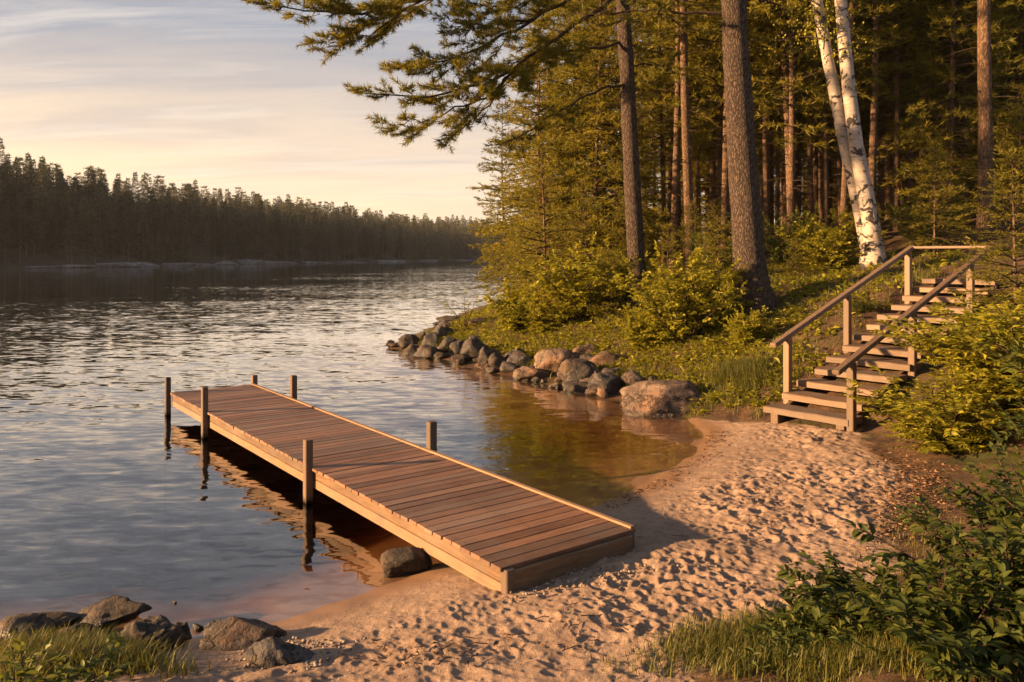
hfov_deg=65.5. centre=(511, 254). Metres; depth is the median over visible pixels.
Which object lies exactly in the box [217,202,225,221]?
conifer
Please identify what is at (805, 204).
spruce tree
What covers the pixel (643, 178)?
spruce tree
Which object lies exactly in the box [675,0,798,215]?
pine tree
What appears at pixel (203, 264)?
rock ledge
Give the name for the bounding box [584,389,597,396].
shore rock
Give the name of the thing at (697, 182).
pine tree
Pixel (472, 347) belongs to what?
shore rock
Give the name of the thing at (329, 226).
conifer
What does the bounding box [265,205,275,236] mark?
conifer
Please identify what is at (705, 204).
spruce tree
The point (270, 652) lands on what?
shore rock
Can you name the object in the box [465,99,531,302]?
spruce tree
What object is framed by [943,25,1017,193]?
pine tree
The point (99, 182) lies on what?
conifer
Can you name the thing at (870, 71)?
pine tree
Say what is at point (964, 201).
shrub
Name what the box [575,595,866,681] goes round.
grass
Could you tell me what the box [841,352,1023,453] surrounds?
bush
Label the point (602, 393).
shore rock
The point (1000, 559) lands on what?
bush
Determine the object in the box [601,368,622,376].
shore rock
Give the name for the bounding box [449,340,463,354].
shore rock
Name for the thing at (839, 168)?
pine tree
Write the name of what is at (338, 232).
conifer
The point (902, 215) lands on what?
shrub
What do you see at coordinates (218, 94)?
sky
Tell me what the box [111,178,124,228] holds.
conifer
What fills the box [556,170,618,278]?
young spruce
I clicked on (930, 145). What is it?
spruce tree
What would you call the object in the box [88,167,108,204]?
conifer
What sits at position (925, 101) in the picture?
pine tree
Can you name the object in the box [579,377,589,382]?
shore rock
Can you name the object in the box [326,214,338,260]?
conifer
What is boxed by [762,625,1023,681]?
grass
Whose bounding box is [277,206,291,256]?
conifer
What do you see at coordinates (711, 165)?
pine tree
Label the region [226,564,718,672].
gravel
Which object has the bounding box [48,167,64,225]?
conifer
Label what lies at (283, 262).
rock ledge
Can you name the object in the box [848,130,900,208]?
spruce tree
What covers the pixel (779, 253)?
shrub
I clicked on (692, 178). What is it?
pine tree
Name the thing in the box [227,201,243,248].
conifer
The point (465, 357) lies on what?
shore rock
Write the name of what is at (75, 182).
conifer
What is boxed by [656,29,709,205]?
pine tree
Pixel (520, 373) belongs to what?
shore rock
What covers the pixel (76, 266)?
rock ledge
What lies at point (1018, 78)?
spruce tree
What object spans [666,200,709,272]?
young spruce
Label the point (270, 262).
rock ledge
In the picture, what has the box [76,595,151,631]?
shore rock
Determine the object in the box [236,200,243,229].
conifer
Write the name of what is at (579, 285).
shrub
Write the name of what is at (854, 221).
young spruce
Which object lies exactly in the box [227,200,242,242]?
conifer
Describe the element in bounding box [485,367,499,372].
shore rock
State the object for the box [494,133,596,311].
young spruce
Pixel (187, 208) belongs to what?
conifer
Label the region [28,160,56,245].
conifer
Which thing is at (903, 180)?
pine tree
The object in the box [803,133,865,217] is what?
spruce tree
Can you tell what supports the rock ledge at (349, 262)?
on the hill
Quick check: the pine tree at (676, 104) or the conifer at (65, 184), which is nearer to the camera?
the pine tree at (676, 104)
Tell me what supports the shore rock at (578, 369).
on the lake water
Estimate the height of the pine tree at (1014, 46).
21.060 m
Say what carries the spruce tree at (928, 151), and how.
on the ground at (82, 527)
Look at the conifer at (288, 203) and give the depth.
271.45 m
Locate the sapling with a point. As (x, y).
(466, 315)
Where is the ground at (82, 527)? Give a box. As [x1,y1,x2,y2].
[0,187,1023,681]
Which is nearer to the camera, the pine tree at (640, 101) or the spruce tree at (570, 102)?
the spruce tree at (570, 102)
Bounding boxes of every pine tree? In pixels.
[242,0,695,300]
[534,0,617,263]
[543,0,620,264]
[547,0,801,318]
[560,0,644,245]
[611,0,757,268]
[612,7,658,215]
[614,0,722,259]
[619,4,699,263]
[632,11,660,204]
[633,0,723,268]
[636,0,712,245]
[636,82,667,239]
[640,2,687,258]
[649,3,723,241]
[649,22,696,201]
[651,93,704,252]
[653,0,809,258]
[655,46,709,246]
[656,0,782,264]
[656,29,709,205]
[664,2,760,263]
[668,23,761,255]
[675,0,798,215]
[680,151,705,198]
[695,37,756,257]
[708,3,807,109]
[710,0,832,258]
[712,0,872,234]
[724,0,866,257]
[752,4,821,248]
[753,12,832,240]
[753,26,796,239]
[755,70,782,210]
[755,125,781,201]
[756,14,818,199]
[759,112,805,223]
[760,135,812,227]
[769,5,858,230]
[773,2,889,226]
[774,35,860,222]
[774,152,782,224]
[776,17,820,237]
[782,0,901,246]
[782,101,812,215]
[795,41,835,208]
[801,0,921,223]
[802,78,831,229]
[804,132,836,227]
[811,19,885,225]
[813,0,901,222]
[813,0,935,195]
[814,55,885,194]
[827,0,965,230]
[828,143,835,221]
[831,97,878,220]
[833,0,945,221]
[861,3,963,219]
[861,4,939,208]
[862,113,866,152]
[864,0,907,219]
[864,90,885,204]
[871,0,947,219]
[876,80,885,206]
[883,0,919,209]
[884,25,975,201]
[886,0,1022,195]
[900,29,972,200]
[904,34,976,202]
[905,32,938,204]
[911,0,1023,205]
[912,87,957,170]
[919,3,976,203]
[940,0,1022,227]
[943,0,1023,170]
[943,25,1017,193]
[944,1,977,202]
[959,1,1020,59]
[969,1,1023,185]
[974,42,1023,188]
[992,7,1023,184]
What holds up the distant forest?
on the hill
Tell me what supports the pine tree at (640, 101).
on the ground at (82, 527)
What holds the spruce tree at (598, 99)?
on the ground at (82, 527)
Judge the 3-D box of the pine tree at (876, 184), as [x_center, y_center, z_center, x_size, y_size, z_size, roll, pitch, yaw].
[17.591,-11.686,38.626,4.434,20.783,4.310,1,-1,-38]
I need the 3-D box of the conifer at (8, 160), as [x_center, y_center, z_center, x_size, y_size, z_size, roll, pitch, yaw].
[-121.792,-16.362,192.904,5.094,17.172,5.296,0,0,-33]
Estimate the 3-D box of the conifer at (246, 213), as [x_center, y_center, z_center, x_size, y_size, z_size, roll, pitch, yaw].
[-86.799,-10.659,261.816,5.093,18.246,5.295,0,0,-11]
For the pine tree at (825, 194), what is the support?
on the ground at (82, 527)
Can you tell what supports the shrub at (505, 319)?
on the ground at (82, 527)
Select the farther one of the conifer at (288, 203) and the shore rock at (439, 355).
the conifer at (288, 203)
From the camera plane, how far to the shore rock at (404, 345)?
23.43 m
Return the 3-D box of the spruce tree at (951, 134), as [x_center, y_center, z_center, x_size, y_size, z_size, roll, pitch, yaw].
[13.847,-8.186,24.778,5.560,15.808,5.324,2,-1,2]
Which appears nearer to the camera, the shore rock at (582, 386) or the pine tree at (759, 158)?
the shore rock at (582, 386)
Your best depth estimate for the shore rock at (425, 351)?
21.62 m
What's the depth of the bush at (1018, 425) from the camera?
7.60 m
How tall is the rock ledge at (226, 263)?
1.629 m
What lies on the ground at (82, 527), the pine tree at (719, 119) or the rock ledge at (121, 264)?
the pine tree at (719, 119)
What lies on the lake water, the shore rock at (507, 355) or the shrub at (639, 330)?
the shore rock at (507, 355)
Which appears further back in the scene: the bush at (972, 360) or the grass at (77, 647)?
the bush at (972, 360)
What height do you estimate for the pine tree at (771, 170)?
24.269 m
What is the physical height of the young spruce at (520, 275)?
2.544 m
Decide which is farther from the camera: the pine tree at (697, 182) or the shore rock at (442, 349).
the pine tree at (697, 182)
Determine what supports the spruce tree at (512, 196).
on the ground at (82, 527)
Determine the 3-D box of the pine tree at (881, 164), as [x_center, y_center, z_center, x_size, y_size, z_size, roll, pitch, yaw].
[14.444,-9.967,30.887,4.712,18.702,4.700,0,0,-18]
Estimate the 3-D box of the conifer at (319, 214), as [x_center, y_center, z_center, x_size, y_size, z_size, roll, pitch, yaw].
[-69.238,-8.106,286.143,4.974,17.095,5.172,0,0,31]
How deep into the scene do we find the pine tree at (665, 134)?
37.06 m
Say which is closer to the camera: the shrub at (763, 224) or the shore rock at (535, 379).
the shore rock at (535, 379)
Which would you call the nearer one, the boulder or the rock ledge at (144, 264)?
the boulder
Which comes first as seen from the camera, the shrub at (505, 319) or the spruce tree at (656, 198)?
the shrub at (505, 319)
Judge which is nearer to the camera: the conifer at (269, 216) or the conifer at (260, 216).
the conifer at (260, 216)
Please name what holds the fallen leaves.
on the ground at (82, 527)
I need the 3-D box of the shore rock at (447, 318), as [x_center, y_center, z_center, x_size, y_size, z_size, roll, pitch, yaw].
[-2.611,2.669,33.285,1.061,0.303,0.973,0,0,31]
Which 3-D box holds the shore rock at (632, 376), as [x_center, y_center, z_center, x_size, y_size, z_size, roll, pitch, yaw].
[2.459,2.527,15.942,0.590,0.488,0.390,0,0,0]
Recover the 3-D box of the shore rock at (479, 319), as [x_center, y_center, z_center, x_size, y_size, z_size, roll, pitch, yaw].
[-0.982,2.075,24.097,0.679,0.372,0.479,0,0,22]
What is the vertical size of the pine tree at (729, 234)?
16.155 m
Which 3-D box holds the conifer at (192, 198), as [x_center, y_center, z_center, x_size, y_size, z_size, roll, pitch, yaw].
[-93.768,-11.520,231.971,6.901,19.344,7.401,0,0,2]
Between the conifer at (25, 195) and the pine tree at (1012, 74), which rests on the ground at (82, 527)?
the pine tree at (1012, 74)
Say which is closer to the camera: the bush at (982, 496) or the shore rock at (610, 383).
the bush at (982, 496)
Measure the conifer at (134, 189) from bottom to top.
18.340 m
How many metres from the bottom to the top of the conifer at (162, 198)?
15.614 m
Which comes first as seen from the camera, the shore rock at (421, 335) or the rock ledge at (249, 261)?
the shore rock at (421, 335)
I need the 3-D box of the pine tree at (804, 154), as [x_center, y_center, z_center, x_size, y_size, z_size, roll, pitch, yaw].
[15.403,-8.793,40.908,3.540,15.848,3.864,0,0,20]
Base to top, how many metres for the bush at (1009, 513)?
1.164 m
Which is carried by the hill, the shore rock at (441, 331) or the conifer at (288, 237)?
the conifer at (288, 237)
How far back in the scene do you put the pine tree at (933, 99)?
31.96 m
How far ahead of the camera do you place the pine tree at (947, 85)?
26.96 m
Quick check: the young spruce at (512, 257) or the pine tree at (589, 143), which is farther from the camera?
the pine tree at (589, 143)
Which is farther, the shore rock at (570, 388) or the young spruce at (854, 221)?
the young spruce at (854, 221)
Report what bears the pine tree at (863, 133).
on the ground at (82, 527)
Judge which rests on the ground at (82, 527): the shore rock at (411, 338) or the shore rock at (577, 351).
the shore rock at (577, 351)
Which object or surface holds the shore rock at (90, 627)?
on the ground at (82, 527)
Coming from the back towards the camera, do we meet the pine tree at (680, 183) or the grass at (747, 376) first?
the pine tree at (680, 183)
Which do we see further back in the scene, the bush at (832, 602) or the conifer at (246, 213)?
the conifer at (246, 213)
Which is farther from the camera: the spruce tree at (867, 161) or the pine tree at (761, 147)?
the spruce tree at (867, 161)
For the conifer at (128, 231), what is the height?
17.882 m
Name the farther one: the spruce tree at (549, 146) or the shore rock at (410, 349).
the spruce tree at (549, 146)
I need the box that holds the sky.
[0,0,805,240]
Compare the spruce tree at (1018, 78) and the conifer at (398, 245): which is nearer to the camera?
the spruce tree at (1018, 78)
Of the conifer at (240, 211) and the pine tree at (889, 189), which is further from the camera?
the conifer at (240, 211)
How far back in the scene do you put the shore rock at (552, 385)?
16.75 m
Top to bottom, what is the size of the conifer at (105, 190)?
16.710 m
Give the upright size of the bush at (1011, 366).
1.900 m
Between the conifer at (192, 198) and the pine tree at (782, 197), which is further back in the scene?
the conifer at (192, 198)
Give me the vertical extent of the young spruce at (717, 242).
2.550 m
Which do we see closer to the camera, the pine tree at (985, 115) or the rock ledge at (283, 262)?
the pine tree at (985, 115)
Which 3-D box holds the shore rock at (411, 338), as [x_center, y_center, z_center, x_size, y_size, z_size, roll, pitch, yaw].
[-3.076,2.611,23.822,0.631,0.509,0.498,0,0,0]
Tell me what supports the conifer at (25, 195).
on the hill
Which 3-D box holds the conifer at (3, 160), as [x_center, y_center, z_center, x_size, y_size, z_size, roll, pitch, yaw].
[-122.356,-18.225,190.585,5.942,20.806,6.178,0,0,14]
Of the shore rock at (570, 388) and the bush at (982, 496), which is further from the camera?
the shore rock at (570, 388)
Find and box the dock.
[165,374,634,593]
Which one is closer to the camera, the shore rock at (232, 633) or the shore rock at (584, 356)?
the shore rock at (232, 633)
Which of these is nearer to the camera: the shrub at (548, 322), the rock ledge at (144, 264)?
the shrub at (548, 322)
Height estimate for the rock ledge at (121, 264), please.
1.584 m
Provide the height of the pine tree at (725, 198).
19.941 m
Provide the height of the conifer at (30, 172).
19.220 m
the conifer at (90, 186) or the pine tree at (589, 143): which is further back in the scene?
the conifer at (90, 186)
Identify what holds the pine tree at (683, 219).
on the ground at (82, 527)
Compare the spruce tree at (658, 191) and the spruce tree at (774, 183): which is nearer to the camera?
the spruce tree at (658, 191)
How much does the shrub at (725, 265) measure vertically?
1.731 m
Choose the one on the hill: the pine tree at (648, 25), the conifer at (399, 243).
the conifer at (399, 243)
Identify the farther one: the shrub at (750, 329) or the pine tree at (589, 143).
the pine tree at (589, 143)
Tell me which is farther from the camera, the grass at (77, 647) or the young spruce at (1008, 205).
the young spruce at (1008, 205)
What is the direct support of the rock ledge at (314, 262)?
on the hill
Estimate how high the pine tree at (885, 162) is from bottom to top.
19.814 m
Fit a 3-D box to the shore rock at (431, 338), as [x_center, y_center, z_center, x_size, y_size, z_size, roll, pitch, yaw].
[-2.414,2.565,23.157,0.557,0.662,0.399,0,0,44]
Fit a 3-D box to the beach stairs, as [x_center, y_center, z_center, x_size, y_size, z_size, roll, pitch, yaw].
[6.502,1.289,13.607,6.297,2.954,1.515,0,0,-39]
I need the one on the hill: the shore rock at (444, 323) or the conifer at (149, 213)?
the conifer at (149, 213)
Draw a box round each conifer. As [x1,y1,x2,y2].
[0,137,12,196]
[0,154,17,213]
[3,157,32,203]
[5,159,21,209]
[12,171,40,257]
[16,153,38,211]
[18,175,37,229]
[21,153,32,216]
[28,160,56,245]
[31,159,37,188]
[33,156,54,201]
[35,163,58,240]
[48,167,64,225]
[52,171,66,211]
[56,179,72,212]
[61,177,88,220]
[80,167,100,239]
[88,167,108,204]
[89,180,107,240]
[97,183,109,239]
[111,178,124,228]
[115,190,138,260]
[127,172,142,210]
[143,190,163,257]
[159,187,168,226]
[162,188,177,228]
[164,196,178,239]
[178,182,198,257]
[178,183,201,243]
[190,179,203,239]
[198,197,212,241]
[208,197,219,237]
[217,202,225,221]
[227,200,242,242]
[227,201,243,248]
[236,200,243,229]
[239,204,245,225]
[242,196,252,232]
[252,194,268,226]
[252,201,269,241]
[253,198,264,248]
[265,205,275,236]
[277,204,294,260]
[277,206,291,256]
[278,199,297,248]
[298,210,305,253]
[311,210,320,247]
[314,209,325,250]
[320,204,329,252]
[324,211,337,256]
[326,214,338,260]
[333,206,344,260]
[335,206,346,254]
[344,215,355,260]
[377,222,388,259]
[395,230,403,259]
[396,226,404,254]
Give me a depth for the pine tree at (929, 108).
33.80 m
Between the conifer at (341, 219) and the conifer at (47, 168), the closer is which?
the conifer at (47, 168)
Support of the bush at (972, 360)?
on the ground at (82, 527)
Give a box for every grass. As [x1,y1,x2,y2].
[0,618,210,681]
[425,244,1023,419]
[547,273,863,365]
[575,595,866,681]
[697,345,782,395]
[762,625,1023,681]
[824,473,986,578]
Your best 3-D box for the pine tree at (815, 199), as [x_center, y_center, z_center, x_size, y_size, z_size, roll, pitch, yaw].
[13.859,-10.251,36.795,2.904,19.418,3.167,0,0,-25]
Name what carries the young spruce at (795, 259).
on the ground at (82, 527)
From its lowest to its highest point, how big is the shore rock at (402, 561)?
0.329 m
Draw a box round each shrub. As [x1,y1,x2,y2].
[483,277,557,333]
[503,289,577,333]
[511,231,642,319]
[591,241,657,292]
[611,303,670,352]
[612,240,746,344]
[625,211,684,262]
[683,254,763,331]
[687,220,732,277]
[707,209,780,243]
[718,305,776,347]
[763,209,819,265]
[773,201,889,271]
[841,293,887,312]
[880,195,962,239]
[917,195,976,229]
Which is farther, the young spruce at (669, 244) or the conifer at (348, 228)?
the conifer at (348, 228)
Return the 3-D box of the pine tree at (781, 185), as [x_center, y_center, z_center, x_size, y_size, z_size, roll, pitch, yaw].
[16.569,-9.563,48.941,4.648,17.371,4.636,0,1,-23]
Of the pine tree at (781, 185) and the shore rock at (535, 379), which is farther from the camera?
the pine tree at (781, 185)
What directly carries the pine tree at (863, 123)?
on the ground at (82, 527)
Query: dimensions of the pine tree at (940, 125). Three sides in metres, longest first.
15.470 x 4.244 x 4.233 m
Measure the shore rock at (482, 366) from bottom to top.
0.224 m
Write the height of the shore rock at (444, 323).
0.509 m
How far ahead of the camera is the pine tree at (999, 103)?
34.30 m
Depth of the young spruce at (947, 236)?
20.58 m
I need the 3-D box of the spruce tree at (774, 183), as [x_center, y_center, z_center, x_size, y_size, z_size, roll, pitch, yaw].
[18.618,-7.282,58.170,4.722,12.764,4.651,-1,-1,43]
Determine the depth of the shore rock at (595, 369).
16.90 m
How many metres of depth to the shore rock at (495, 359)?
19.40 m
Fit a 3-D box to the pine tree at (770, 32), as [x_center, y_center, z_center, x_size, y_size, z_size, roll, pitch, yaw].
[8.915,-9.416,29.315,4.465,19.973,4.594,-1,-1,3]
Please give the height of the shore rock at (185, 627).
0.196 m
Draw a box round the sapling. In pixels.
[443,288,480,330]
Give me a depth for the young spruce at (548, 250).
26.52 m
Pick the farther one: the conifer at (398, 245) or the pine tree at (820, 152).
the conifer at (398, 245)
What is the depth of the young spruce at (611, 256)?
20.35 m
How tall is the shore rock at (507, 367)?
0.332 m
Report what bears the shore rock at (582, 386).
on the lake water
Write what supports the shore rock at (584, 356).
on the ground at (82, 527)
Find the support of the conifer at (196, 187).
on the hill
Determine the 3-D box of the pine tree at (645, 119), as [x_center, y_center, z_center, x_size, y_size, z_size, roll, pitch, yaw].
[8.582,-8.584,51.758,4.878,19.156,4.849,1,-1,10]
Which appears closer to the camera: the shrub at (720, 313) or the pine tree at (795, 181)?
the shrub at (720, 313)
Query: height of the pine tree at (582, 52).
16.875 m
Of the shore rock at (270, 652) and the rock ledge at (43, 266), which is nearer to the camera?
the shore rock at (270, 652)
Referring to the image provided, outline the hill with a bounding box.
[0,215,528,268]
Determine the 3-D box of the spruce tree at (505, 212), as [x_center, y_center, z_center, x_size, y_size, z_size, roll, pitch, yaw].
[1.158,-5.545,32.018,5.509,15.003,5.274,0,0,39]
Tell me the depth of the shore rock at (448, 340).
22.45 m
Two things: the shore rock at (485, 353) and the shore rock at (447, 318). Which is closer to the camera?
the shore rock at (485, 353)
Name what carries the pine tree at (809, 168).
on the ground at (82, 527)
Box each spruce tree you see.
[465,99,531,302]
[475,12,596,289]
[481,1,601,285]
[499,11,610,267]
[509,0,654,261]
[526,0,666,266]
[549,1,661,258]
[552,2,684,269]
[634,9,707,240]
[666,136,714,243]
[758,155,780,226]
[774,157,807,222]
[774,158,807,215]
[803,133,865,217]
[832,115,877,207]
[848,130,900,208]
[861,0,1023,217]
[900,104,971,198]
[911,69,972,189]
[918,11,1023,197]
[954,0,1023,203]
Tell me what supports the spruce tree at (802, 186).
on the ground at (82, 527)
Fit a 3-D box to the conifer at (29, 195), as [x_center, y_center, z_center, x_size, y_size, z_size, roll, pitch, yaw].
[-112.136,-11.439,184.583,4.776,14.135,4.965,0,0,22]
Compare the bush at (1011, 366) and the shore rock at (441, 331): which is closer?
the bush at (1011, 366)
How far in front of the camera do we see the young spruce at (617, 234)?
24.83 m
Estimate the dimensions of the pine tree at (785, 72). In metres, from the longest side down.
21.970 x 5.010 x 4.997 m
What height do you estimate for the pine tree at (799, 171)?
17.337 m
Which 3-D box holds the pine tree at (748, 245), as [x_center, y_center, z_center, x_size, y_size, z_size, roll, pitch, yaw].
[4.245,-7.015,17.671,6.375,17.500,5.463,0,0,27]
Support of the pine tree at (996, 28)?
on the ground at (82, 527)
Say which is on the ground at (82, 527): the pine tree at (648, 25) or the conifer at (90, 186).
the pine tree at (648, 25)
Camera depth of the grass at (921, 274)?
17.08 m
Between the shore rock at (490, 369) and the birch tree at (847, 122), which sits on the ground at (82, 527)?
the birch tree at (847, 122)
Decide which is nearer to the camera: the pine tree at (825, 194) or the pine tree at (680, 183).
the pine tree at (825, 194)
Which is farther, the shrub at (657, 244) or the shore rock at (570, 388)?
the shrub at (657, 244)
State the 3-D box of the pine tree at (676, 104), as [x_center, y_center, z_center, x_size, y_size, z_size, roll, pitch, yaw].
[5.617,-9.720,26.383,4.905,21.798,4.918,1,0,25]
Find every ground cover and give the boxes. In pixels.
[425,245,1023,414]
[727,570,897,678]
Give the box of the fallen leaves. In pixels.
[320,430,964,669]
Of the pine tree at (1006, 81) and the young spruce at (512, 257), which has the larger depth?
the pine tree at (1006, 81)
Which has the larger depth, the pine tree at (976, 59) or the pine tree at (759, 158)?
the pine tree at (759, 158)
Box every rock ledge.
[25,266,61,267]
[59,265,97,267]
[95,262,140,266]
[135,262,160,266]
[161,262,194,265]
[195,263,214,264]
[214,261,238,264]
[232,259,265,264]
[263,260,276,263]
[275,261,298,263]
[303,261,328,262]
[337,261,364,262]
[377,260,405,261]
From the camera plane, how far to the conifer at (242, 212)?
265.16 m
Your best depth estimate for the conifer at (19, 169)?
194.97 m
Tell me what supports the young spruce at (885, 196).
on the ground at (82, 527)
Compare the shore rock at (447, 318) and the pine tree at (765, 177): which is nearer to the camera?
the pine tree at (765, 177)
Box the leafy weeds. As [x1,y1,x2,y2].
[0,631,136,681]
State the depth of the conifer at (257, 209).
264.01 m
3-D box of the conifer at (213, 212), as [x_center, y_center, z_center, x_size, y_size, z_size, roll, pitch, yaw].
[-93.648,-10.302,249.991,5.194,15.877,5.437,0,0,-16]
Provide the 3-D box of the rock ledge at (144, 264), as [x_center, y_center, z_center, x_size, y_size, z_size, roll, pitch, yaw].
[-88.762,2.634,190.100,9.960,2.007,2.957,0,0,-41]
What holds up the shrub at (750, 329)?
on the ground at (82, 527)
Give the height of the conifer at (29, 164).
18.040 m
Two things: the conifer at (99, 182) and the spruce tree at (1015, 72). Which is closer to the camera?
the spruce tree at (1015, 72)
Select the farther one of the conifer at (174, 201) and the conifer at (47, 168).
the conifer at (174, 201)
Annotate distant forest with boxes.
[12,162,519,259]
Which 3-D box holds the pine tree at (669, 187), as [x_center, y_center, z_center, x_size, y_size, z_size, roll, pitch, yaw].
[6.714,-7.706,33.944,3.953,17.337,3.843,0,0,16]
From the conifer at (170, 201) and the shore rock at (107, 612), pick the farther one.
the conifer at (170, 201)
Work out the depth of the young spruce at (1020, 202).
19.25 m
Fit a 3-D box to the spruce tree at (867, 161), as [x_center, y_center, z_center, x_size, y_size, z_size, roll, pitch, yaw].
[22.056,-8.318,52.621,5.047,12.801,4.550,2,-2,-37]
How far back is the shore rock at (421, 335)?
24.44 m
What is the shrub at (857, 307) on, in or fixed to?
on the ground at (82, 527)
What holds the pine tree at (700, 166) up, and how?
on the ground at (82, 527)
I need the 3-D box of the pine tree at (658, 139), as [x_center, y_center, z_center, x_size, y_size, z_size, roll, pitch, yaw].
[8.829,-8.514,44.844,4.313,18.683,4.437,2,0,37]
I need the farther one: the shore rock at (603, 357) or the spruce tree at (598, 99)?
the spruce tree at (598, 99)
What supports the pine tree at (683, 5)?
on the ground at (82, 527)
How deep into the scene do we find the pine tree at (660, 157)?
32.59 m
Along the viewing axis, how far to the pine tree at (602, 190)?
33.02 m
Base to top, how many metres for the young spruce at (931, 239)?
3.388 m
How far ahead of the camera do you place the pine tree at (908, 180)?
29.94 m
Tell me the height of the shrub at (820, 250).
1.903 m
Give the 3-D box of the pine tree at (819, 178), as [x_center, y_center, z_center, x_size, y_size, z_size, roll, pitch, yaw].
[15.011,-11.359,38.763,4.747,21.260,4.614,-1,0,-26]
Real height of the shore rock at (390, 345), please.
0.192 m
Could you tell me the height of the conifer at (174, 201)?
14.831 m
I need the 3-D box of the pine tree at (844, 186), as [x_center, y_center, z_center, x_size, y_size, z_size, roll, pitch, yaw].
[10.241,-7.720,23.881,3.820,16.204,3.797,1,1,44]
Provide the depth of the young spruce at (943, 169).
23.39 m
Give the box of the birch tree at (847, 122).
[749,0,887,268]
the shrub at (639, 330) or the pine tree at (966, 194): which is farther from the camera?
the pine tree at (966, 194)
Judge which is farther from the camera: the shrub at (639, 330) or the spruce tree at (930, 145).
the spruce tree at (930, 145)
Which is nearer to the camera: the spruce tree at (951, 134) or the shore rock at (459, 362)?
the shore rock at (459, 362)
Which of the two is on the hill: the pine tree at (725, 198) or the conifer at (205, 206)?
the conifer at (205, 206)
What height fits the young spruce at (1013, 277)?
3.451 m
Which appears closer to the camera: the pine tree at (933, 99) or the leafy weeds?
the leafy weeds
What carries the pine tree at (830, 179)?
on the ground at (82, 527)
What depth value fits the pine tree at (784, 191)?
32.00 m
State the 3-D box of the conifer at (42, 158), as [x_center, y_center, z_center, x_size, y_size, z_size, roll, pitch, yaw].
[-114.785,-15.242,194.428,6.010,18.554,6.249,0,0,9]
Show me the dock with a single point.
(486, 528)
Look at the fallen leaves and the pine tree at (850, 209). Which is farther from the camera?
the pine tree at (850, 209)
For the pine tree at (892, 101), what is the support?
on the ground at (82, 527)
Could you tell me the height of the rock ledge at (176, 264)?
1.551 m
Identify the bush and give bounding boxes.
[769,549,952,640]
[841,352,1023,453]
[842,537,1023,681]
[845,495,1023,646]
[869,286,1023,414]
[932,428,1023,549]
[942,318,1023,407]
[950,445,1023,533]
[992,395,1023,466]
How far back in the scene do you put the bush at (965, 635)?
4.21 m
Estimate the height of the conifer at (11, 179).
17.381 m
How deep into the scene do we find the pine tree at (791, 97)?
24.05 m
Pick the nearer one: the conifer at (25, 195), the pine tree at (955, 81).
the pine tree at (955, 81)
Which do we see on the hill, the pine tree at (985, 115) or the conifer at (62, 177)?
the conifer at (62, 177)
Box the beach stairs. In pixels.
[763,245,1003,431]
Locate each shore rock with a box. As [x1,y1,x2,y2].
[0,611,80,639]
[54,622,98,639]
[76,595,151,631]
[120,615,187,651]
[175,622,192,639]
[192,623,203,632]
[199,616,286,650]
[243,636,313,668]
[380,546,431,577]
[385,343,398,347]
[398,334,419,347]
[400,342,409,348]
[402,344,416,354]
[412,344,438,358]
[418,332,425,339]
[422,331,439,346]
[432,352,449,358]
[433,326,453,339]
[435,316,459,320]
[436,320,450,327]
[437,336,457,347]
[438,347,448,351]
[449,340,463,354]
[450,354,470,363]
[456,359,464,365]
[460,337,488,359]
[469,317,487,325]
[474,363,489,369]
[478,347,501,362]
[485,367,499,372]
[488,352,506,367]
[500,361,516,372]
[504,348,523,358]
[507,351,532,367]
[512,366,550,380]
[531,377,541,382]
[533,348,574,371]
[548,382,561,387]
[557,358,595,381]
[562,380,587,392]
[563,384,579,392]
[572,344,599,356]
[574,354,592,359]
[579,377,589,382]
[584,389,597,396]
[587,372,622,394]
[588,351,625,366]
[590,364,599,376]
[596,387,608,398]
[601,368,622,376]
[621,369,646,385]
[648,376,660,379]
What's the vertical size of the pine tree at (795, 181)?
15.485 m
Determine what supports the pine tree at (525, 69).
on the ground at (82, 527)
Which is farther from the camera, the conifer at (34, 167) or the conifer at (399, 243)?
the conifer at (399, 243)
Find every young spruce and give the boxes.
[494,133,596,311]
[496,223,537,294]
[503,243,537,287]
[518,176,580,277]
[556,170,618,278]
[580,245,635,319]
[599,193,657,271]
[641,223,686,305]
[645,228,656,262]
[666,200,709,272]
[696,196,732,277]
[778,238,810,282]
[845,183,887,250]
[876,180,901,212]
[896,137,978,253]
[904,144,972,232]
[911,169,975,243]
[941,145,1023,339]
[969,80,1023,214]
[1011,161,1023,231]
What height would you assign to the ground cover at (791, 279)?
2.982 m
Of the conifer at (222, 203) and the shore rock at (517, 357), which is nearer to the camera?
the shore rock at (517, 357)
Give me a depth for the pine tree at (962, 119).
29.59 m
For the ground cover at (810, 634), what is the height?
0.298 m
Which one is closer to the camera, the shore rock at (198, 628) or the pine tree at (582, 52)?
the shore rock at (198, 628)
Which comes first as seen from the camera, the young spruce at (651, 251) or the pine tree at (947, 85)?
the pine tree at (947, 85)
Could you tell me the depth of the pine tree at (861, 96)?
30.59 m
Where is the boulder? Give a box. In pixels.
[620,379,704,418]
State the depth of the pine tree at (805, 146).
35.66 m

